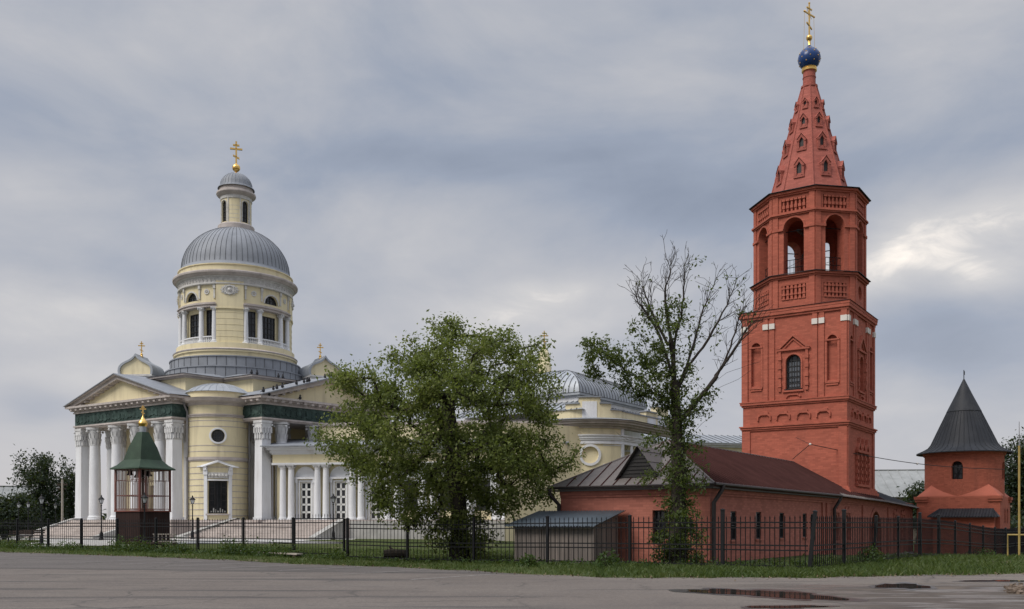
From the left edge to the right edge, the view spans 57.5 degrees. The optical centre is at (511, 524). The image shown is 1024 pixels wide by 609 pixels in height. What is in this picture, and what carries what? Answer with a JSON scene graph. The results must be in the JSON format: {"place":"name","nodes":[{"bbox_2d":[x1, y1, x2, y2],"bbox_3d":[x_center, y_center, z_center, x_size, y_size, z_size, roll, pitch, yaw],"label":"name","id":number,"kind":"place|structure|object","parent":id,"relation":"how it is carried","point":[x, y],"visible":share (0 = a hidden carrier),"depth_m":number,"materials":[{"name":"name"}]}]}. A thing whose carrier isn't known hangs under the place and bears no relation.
{"place":"outdoors","nodes":[
{"label":"outdoors","id":0,"kind":"place"},
{"bbox_2d":[6,538,345,545],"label":"paving","id":1,"kind":"structure","parent":0,"point":[91,542],"depth_m":67.30,"materials":[{"name":"concrete"}]},
{"bbox_2d":[8,530,33,542],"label":"park bench","id":2,"kind":"object","parent":1,"relation":"on","point":[21,533],"visible":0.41,"depth_m":66.14,"materials":[{"name":"brown wood"}]},
{"bbox_2d":[26,501,29,529],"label":"street lamp","id":3,"kind":"object","parent":1,"relation":"on","point":[28,504],"visible":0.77,"depth_m":89.96,"materials":[{"name":"black metal"}]},
{"bbox_2d":[19,530,44,540],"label":"park bench","id":4,"kind":"object","parent":1,"relation":"on","point":[29,532],"visible":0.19,"depth_m":68.20,"materials":[{"name":"brown wood"}]},
{"bbox_2d":[38,494,44,544],"bbox_3d":[-31.248,-0.320,62.000,0.490,3.450,0.424,0,0,0],"label":"street lamp","id":5,"kind":"object","parent":1,"relation":"on","point":[41,498],"visible":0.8,"depth_m":61.94,"materials":[{"name":"black metal"}]},
{"bbox_2d":[98,495,103,538],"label":"street lamp","id":6,"kind":"object","parent":1,"relation":"on","point":[101,499],"visible":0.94,"depth_m":69.95,"materials":[{"name":"black metal"}]},
{"bbox_2d":[110,405,174,545],"bbox_3d":[-25.070,-3.303,63.400,2.980,9.540,2.980,0,0,30],"label":"bell kiosk","id":7,"kind":"object","parent":1,"relation":"on","point":[142,459],"visible":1,"depth_m":62.80,"materials":[{"name":"red paint"}]},
{"bbox_2d":[189,495,195,538],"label":"street lamp","id":8,"kind":"object","parent":1,"relation":"on","point":[192,500],"visible":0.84,"depth_m":73.95,"materials":[{"name":"black metal"}]},
{"bbox_2d":[0,552,1023,608],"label":"road","id":9,"kind":"structure","parent":0,"point":[55,581],"depth_m":21.70,"materials":[{"name":"grey asphalt"}]},
{"bbox_2d":[0,556,489,579],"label":"parking line","id":10,"kind":"object","parent":9,"relation":"on","point":[281,570],"visible":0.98,"depth_m":32.10,"materials":[{"name":"white paint"}]},
{"bbox_2d":[2,551,1023,580],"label":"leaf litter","id":11,"kind":"object","parent":9,"relation":"on","point":[651,577],"visible":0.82,"depth_m":27.77,"materials":[{"name":"brown plant"}]},
{"bbox_2d":[669,588,867,600],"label":"wet asphalt","id":12,"kind":"structure","parent":9,"relation":"on","point":[687,591],"depth_m":19.78,"materials":[{"name":"grey asphalt"}]},
{"bbox_2d":[687,589,848,599],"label":"puddle","id":13,"kind":"object","parent":12,"relation":"on","point":[796,595],"visible":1,"depth_m":20.00,"materials":[{"name":"grey liquid"}]},
{"bbox_2d":[741,605,836,608],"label":"wet asphalt","id":14,"kind":"structure","parent":9,"relation":"on","point":[782,605],"depth_m":16.69,"materials":[{"name":"grey asphalt"}]},
{"bbox_2d":[746,605,826,607],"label":"puddle","id":15,"kind":"object","parent":14,"relation":"on","point":[795,606],"visible":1,"depth_m":16.84,"materials":[{"name":"grey liquid"}]},
{"bbox_2d":[869,582,937,589],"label":"wet asphalt","id":16,"kind":"structure","parent":9,"relation":"on","point":[874,586],"depth_m":21.97,"materials":[{"name":"grey asphalt"}]},
{"bbox_2d":[875,583,930,588],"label":"puddle","id":17,"kind":"object","parent":16,"relation":"on","point":[907,585],"visible":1,"depth_m":22.24,"materials":[{"name":"grey liquid"}]},
{"bbox_2d":[953,579,1023,581],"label":"wet asphalt","id":18,"kind":"structure","parent":9,"relation":"on","point":[988,581],"depth_m":24.27,"materials":[{"name":"grey asphalt"}]},
{"bbox_2d":[963,580,1023,580],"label":"puddle","id":19,"kind":"object","parent":18,"relation":"on","point":[993,580],"visible":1,"depth_m":24.62,"materials":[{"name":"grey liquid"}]},
{"bbox_2d":[1003,583,1023,593],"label":"rubble","id":20,"kind":"object","parent":9,"relation":"on","point":[1014,588],"visible":0.99,"depth_m":20.83,"materials":[{"name":"beige stone"}]},
{"bbox_2d":[0,534,1023,577],"bbox_3d":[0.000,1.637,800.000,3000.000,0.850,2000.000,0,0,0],"label":"ground","id":21,"kind":"structure","parent":0,"point":[315,545],"depth_m":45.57,"materials":[{"name":"green plant"}]},
{"bbox_2d":[16,501,20,534],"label":"street lamp","id":22,"kind":"object","parent":21,"relation":"on","point":[18,504],"visible":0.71,"depth_m":91.94,"materials":[{"name":"black metal"}]},
{"bbox_2d":[0,486,36,527],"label":"cottage","id":23,"kind":"structure","parent":21,"relation":"on","point":[6,489],"depth_m":124.94,"materials":[{"name":"stone"}]},
{"bbox_2d":[0,490,49,534],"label":"tree","id":24,"kind":"object","parent":21,"relation":"on","point":[8,509],"visible":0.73,"depth_m":103.20,"materials":[{"name":"green plant"}]},
{"bbox_2d":[3,444,71,529],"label":"tree","id":25,"kind":"object","parent":21,"relation":"on","point":[37,476],"visible":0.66,"depth_m":110.97,"materials":[{"name":"green plant"}]},
{"bbox_2d":[54,502,57,522],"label":"street lamp","id":26,"kind":"object","parent":21,"relation":"on","point":[55,506],"visible":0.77,"depth_m":95.96,"materials":[{"name":"black metal"}]},
{"bbox_2d":[57,479,66,521],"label":"utility pole","id":27,"kind":"object","parent":21,"relation":"on","point":[62,488],"visible":0.95,"depth_m":95.92,"materials":[{"name":"grey wood"}]},
{"bbox_2d":[50,461,75,521],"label":"tree","id":28,"kind":"object","parent":21,"relation":"on","point":[71,497],"visible":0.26,"depth_m":116.37,"materials":[{"name":"green plant"}]},
{"bbox_2d":[40,508,106,525],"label":"wooded belt","id":29,"kind":"object","parent":21,"relation":"on","point":[104,517],"depth_m":146.77,"materials":[{"name":"green plant"}]},
{"bbox_2d":[141,492,147,544],"bbox_3d":[-23.426,-0.297,59.500,0.500,3.520,0.433,0,0,0],"label":"street lamp","id":30,"kind":"object","parent":21,"relation":"on","point":[144,497],"visible":0.8,"depth_m":59.45,"materials":[{"name":"black metal"}]},
{"bbox_2d":[0,517,293,552],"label":"iron fence","id":31,"kind":"object","parent":21,"relation":"on","point":[243,523],"visible":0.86,"depth_m":50.18,"materials":[{"name":"black metal"}]},
{"bbox_2d":[143,534,177,547],"bbox_3d":[-21.957,1.047,58.022,2.300,0.920,0.720,0,0,-5],"label":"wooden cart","id":32,"kind":"object","parent":21,"relation":"on","point":[159,542],"visible":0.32,"depth_m":57.97,"materials":[{"name":"grey wood"}]},
{"bbox_2d":[240,550,302,557],"bbox_3d":[-11.901,1.446,45.050,0.320,0.230,6.603,0,0,-42],"label":"curb","id":33,"kind":"object","parent":21,"relation":"on","point":[296,554],"visible":0.32,"depth_m":42.78,"materials":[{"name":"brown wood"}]},
{"bbox_2d":[294,514,344,554],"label":"fence gate","id":34,"kind":"structure","parent":21,"relation":"on","point":[318,538],"depth_m":42.76,"materials":[{"name":"black metal"}]},
{"bbox_2d":[331,494,335,539],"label":"street lamp","id":35,"kind":"object","parent":21,"relation":"on","point":[333,498],"visible":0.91,"depth_m":72.93,"materials":[{"name":"black metal"}]},
{"bbox_2d":[24,141,741,540],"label":"cathedral","id":36,"kind":"structure","parent":21,"relation":"on","point":[224,431],"depth_m":80.93,"materials":[{"name":"white paint"}]},
{"bbox_2d":[191,314,198,339],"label":"window","id":37,"kind":"structure","parent":36,"relation":"in","point":[194,318],"depth_m":86.95,"materials":[{"name":"black glass"}]},
{"bbox_2d":[207,310,211,341],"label":"window","id":38,"kind":"structure","parent":36,"relation":"in","point":[209,312],"depth_m":86.14,"materials":[{"name":"black glass"}]},
{"bbox_2d":[206,481,229,514],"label":"window","id":39,"kind":"structure","parent":36,"relation":"in","point":[217,489],"depth_m":78.34,"materials":[{"name":"black glass"}]},
{"bbox_2d":[223,201,225,221],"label":"lantern window","id":40,"kind":"structure","parent":36,"relation":"in","point":[224,204],"depth_m":89.73,"materials":[{"name":"black glass"}]},
{"bbox_2d":[243,202,246,222],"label":"lantern window","id":41,"kind":"structure","parent":36,"relation":"in","point":[244,203],"depth_m":89.93,"materials":[{"name":"black glass"}]},
{"bbox_2d":[248,311,254,339],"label":"window","id":42,"kind":"structure","parent":36,"relation":"in","point":[251,315],"depth_m":86.71,"materials":[{"name":"black glass"}]},
{"bbox_2d":[262,316,274,345],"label":"window","id":43,"kind":"structure","parent":36,"relation":"in","point":[268,324],"depth_m":88.08,"materials":[{"name":"black glass"}]},
{"bbox_2d":[301,482,310,519],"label":"french door","id":44,"kind":"structure","parent":36,"relation":"in","point":[305,486],"depth_m":79.15,"materials":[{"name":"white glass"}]},
{"bbox_2d":[335,481,345,519],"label":"french door","id":45,"kind":"structure","parent":36,"relation":"in","point":[340,487],"depth_m":78.70,"materials":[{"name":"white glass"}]},
{"bbox_2d":[370,481,380,519],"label":"french door","id":46,"kind":"structure","parent":36,"relation":"in","point":[372,517],"depth_m":78.28,"materials":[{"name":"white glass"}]},
{"bbox_2d":[404,481,417,510],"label":"window","id":47,"kind":"structure","parent":36,"relation":"in","point":[407,481],"depth_m":77.84,"materials":[{"name":"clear glass"}]},
{"bbox_2d":[476,480,489,510],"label":"window","id":48,"kind":"structure","parent":36,"relation":"in","point":[488,484],"depth_m":76.94,"materials":[{"name":"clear glass"}]},
{"bbox_2d":[384,547,405,557],"bbox_3d":[-5.293,1.285,42.537,1.137,0.547,0.488,0,0,-4],"label":"log","id":49,"kind":"object","parent":21,"relation":"on","point":[387,554],"visible":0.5,"depth_m":42.33,"materials":[{"name":"brown wood"}]},
{"bbox_2d":[302,309,590,561],"bbox_3d":[-2.693,-3.450,40.115,12.122,11.286,10.206,0,0,0],"label":"maple tree","id":50,"kind":"object","parent":21,"relation":"on","point":[494,442],"visible":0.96,"depth_m":38.59,"materials":[{"name":"green plant"}]},
{"bbox_2d":[516,553,540,566],"bbox_3d":[0.579,1.296,33.211,0.930,0.631,0.819,0,0,0],"label":"shrub","id":51,"kind":"object","parent":21,"relation":"on","point":[529,561],"visible":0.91,"depth_m":33.09,"materials":[{"name":"green plant"}]},
{"bbox_2d":[346,508,724,565],"bbox_3d":[-0.088,0.675,36.909,17.832,2.442,0.144,0,0,34],"label":"iron fence","id":52,"kind":"object","parent":21,"relation":"on","point":[630,543],"visible":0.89,"depth_m":35.85,"materials":[{"name":"black metal"}]},
{"bbox_2d":[504,510,625,563],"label":"plank shed","id":53,"kind":"structure","parent":21,"relation":"on","point":[592,515],"depth_m":37.09,"materials":[{"name":"grey metal"}]},
{"bbox_2d":[592,547,621,568],"bbox_3d":[3.193,1.174,31.267,1.075,0.817,1.009,0,0,0],"label":"shrub","id":54,"kind":"object","parent":21,"relation":"on","point":[608,561],"visible":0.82,"depth_m":31.14,"materials":[{"name":"green plant"}]},
{"bbox_2d":[575,235,773,562],"bbox_3d":[5.756,-4.457,34.233,6.879,12.460,3.866,0,0,0],"label":"half bare tree","id":55,"kind":"object","parent":21,"relation":"on","point":[678,503],"visible":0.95,"depth_m":33.99,"materials":[{"name":"green plant"}]},
{"bbox_2d":[547,439,918,563],"bbox_3d":[15.299,-0.509,52.963,7.725,6.418,37.719,0,0,35],"label":"brick annex","id":56,"kind":"object","parent":21,"relation":"on","point":[737,477],"visible":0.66,"depth_m":39.80,"materials":[{"name":"brick"}]},
{"bbox_2d":[651,510,667,540],"bbox_3d":[5.959,0.055,37.241,0.800,1.230,0.310,0,0,35],"label":"window","id":57,"kind":"structure","parent":56,"relation":"in","point":[658,513],"depth_m":37.40,"materials":[{"name":"black glass"}]},
{"bbox_2d":[730,511,737,541],"bbox_3d":[9.024,0.090,38.115,0.170,1.240,0.760,0,0,35],"label":"window","id":58,"kind":"structure","parent":56,"relation":"in","point":[732,512],"depth_m":38.32,"materials":[{"name":"black glass"}]},
{"bbox_2d":[756,512,762,540],"bbox_3d":[10.688,0.090,40.540,0.170,1.240,0.760,0,0,35],"label":"window","id":59,"kind":"structure","parent":56,"relation":"in","point":[757,513],"depth_m":40.72,"materials":[{"name":"black glass"}]},
{"bbox_2d":[780,513,785,539],"bbox_3d":[12.436,0.090,43.073,0.170,1.240,0.760,0,0,34],"label":"window","id":60,"kind":"structure","parent":56,"relation":"in","point":[781,514],"depth_m":43.31,"materials":[{"name":"black glass"}]},
{"bbox_2d":[802,513,807,538],"bbox_3d":[14.379,0.090,45.900,0.170,1.240,0.760,0,0,34],"label":"window","id":61,"kind":"structure","parent":56,"relation":"in","point":[804,514],"depth_m":46.08,"materials":[{"name":"black glass"}]},
{"bbox_2d":[739,2,878,498],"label":"bell tower","id":62,"kind":"structure","parent":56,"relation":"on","point":[809,348],"depth_m":55.28,"materials":[{"name":"red brick"}]},
{"bbox_2d":[784,355,801,390],"bbox_3d":[16.612,-8.950,55.013,1.000,2.100,0.330,0,0,35],"label":"window","id":63,"kind":"structure","parent":62,"relation":"in","point":[794,361],"depth_m":55.16,"materials":[{"name":"grey glass"}]},
{"bbox_2d":[855,437,870,489],"bbox_3d":[21.011,-3.560,55.813,0.200,3.120,3.020,0,0,34],"label":"window group","id":64,"kind":"structure","parent":62,"relation":"in","point":[862,446],"depth_m":55.73,"materials":[{"name":"red brick"}]},
{"bbox_2d":[793,437,1005,469],"bbox_3d":[24.671,-4.342,58.461,20.388,1.376,1.643,0,0,-34],"label":"power cable","id":65,"kind":"object","parent":62,"relation":"attached to","point":[890,459],"visible":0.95,"depth_m":56.46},
{"bbox_2d":[724,510,817,567],"bbox_3d":[8.554,0.680,31.013,3.137,2.286,0.202,0,0,35],"label":"iron fence","id":66,"kind":"object","parent":21,"relation":"on","point":[812,539],"visible":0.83,"depth_m":30.87,"materials":[{"name":"black metal"}]},
{"bbox_2d":[809,509,921,566],"bbox_3d":[13.962,0.642,35.907,0.227,2.377,14.182,0,0,37],"label":"iron fence","id":67,"kind":"object","parent":21,"relation":"on","point":[917,536],"visible":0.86,"depth_m":35.27,"materials":[{"name":"black metal"}]},
{"bbox_2d":[856,543,885,562],"bbox_3d":[13.428,1.119,35.108,1.063,0.871,1.218,0,0,0],"label":"shrub","id":68,"kind":"object","parent":21,"relation":"on","point":[871,555],"visible":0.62,"depth_m":34.89,"materials":[{"name":"green plant"}]},
{"bbox_2d":[897,480,923,518],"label":"tree","id":69,"kind":"object","parent":21,"relation":"on","point":[913,492],"visible":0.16,"depth_m":83.53,"materials":[{"name":"green plant"}]},
{"bbox_2d":[922,518,938,555],"bbox_3d":[19.227,0.602,42.963,0.048,1.796,3.465,0,0,37],"label":"iron fence","id":70,"kind":"object","parent":21,"relation":"on","point":[928,543],"visible":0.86,"depth_m":42.78,"materials":[{"name":"black metal"}]},
{"bbox_2d":[875,469,1016,519],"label":"stone barn","id":71,"kind":"structure","parent":21,"relation":"on","point":[888,481],"depth_m":109.87,"materials":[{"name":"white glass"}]},
{"bbox_2d":[914,370,1013,553],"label":"round tower","id":72,"kind":"structure","parent":21,"relation":"on","point":[968,441],"depth_m":64.39,"materials":[{"name":"red brick"}]},
{"bbox_2d":[953,461,962,478],"bbox_3d":[30.782,-3.725,64.444,0.650,1.250,0.087,0,0,35],"label":"window","id":73,"kind":"structure","parent":72,"relation":"in","point":[957,472],"depth_m":64.41,"materials":[{"name":"black glass"}]},
{"bbox_2d":[937,514,1023,554],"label":"iron fence","id":74,"kind":"object","parent":21,"relation":"on","point":[944,534],"visible":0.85,"depth_m":51.10,"materials":[{"name":"black metal"}]},
{"bbox_2d":[972,548,995,554],"bbox_3d":[26.191,1.634,52.067,1.770,0.660,1.873,0,0,26],"label":"shrub","id":75,"kind":"object","parent":21,"relation":"on","point":[991,552],"visible":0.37,"depth_m":51.78,"materials":[{"name":"green plant"}]},
{"bbox_2d":[999,426,1023,526],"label":"tree","id":76,"kind":"object","parent":21,"relation":"on","point":[1011,480],"visible":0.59,"depth_m":91.19,"materials":[{"name":"green plant"}]},
{"bbox_2d":[1007,534,1023,555],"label":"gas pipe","id":77,"kind":"object","parent":21,"relation":"on","point":[1007,541],"visible":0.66,"depth_m":45.25,"materials":[{"name":"yellow metal"}]},
{"bbox_2d":[1010,513,1023,528],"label":"tree","id":78,"kind":"object","parent":21,"relation":"on","point":[1013,524],"visible":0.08,"depth_m":75.66,"materials":[{"name":"green plant"}]},
{"bbox_2d":[1018,423,1019,554],"bbox_3d":[24.141,-1.591,44.423,0.092,6.600,0.092,0,0,0],"label":"flagpole","id":79,"kind":"object","parent":21,"relation":"on","point":[1019,494],"visible":0.8,"depth_m":44.40,"materials":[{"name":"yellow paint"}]},
{"bbox_2d":[0,0,1023,516],"label":"sky","id":80,"kind":"structure","parent":0,"point":[502,162],"materials":[{"name":"grey"}]}
]}

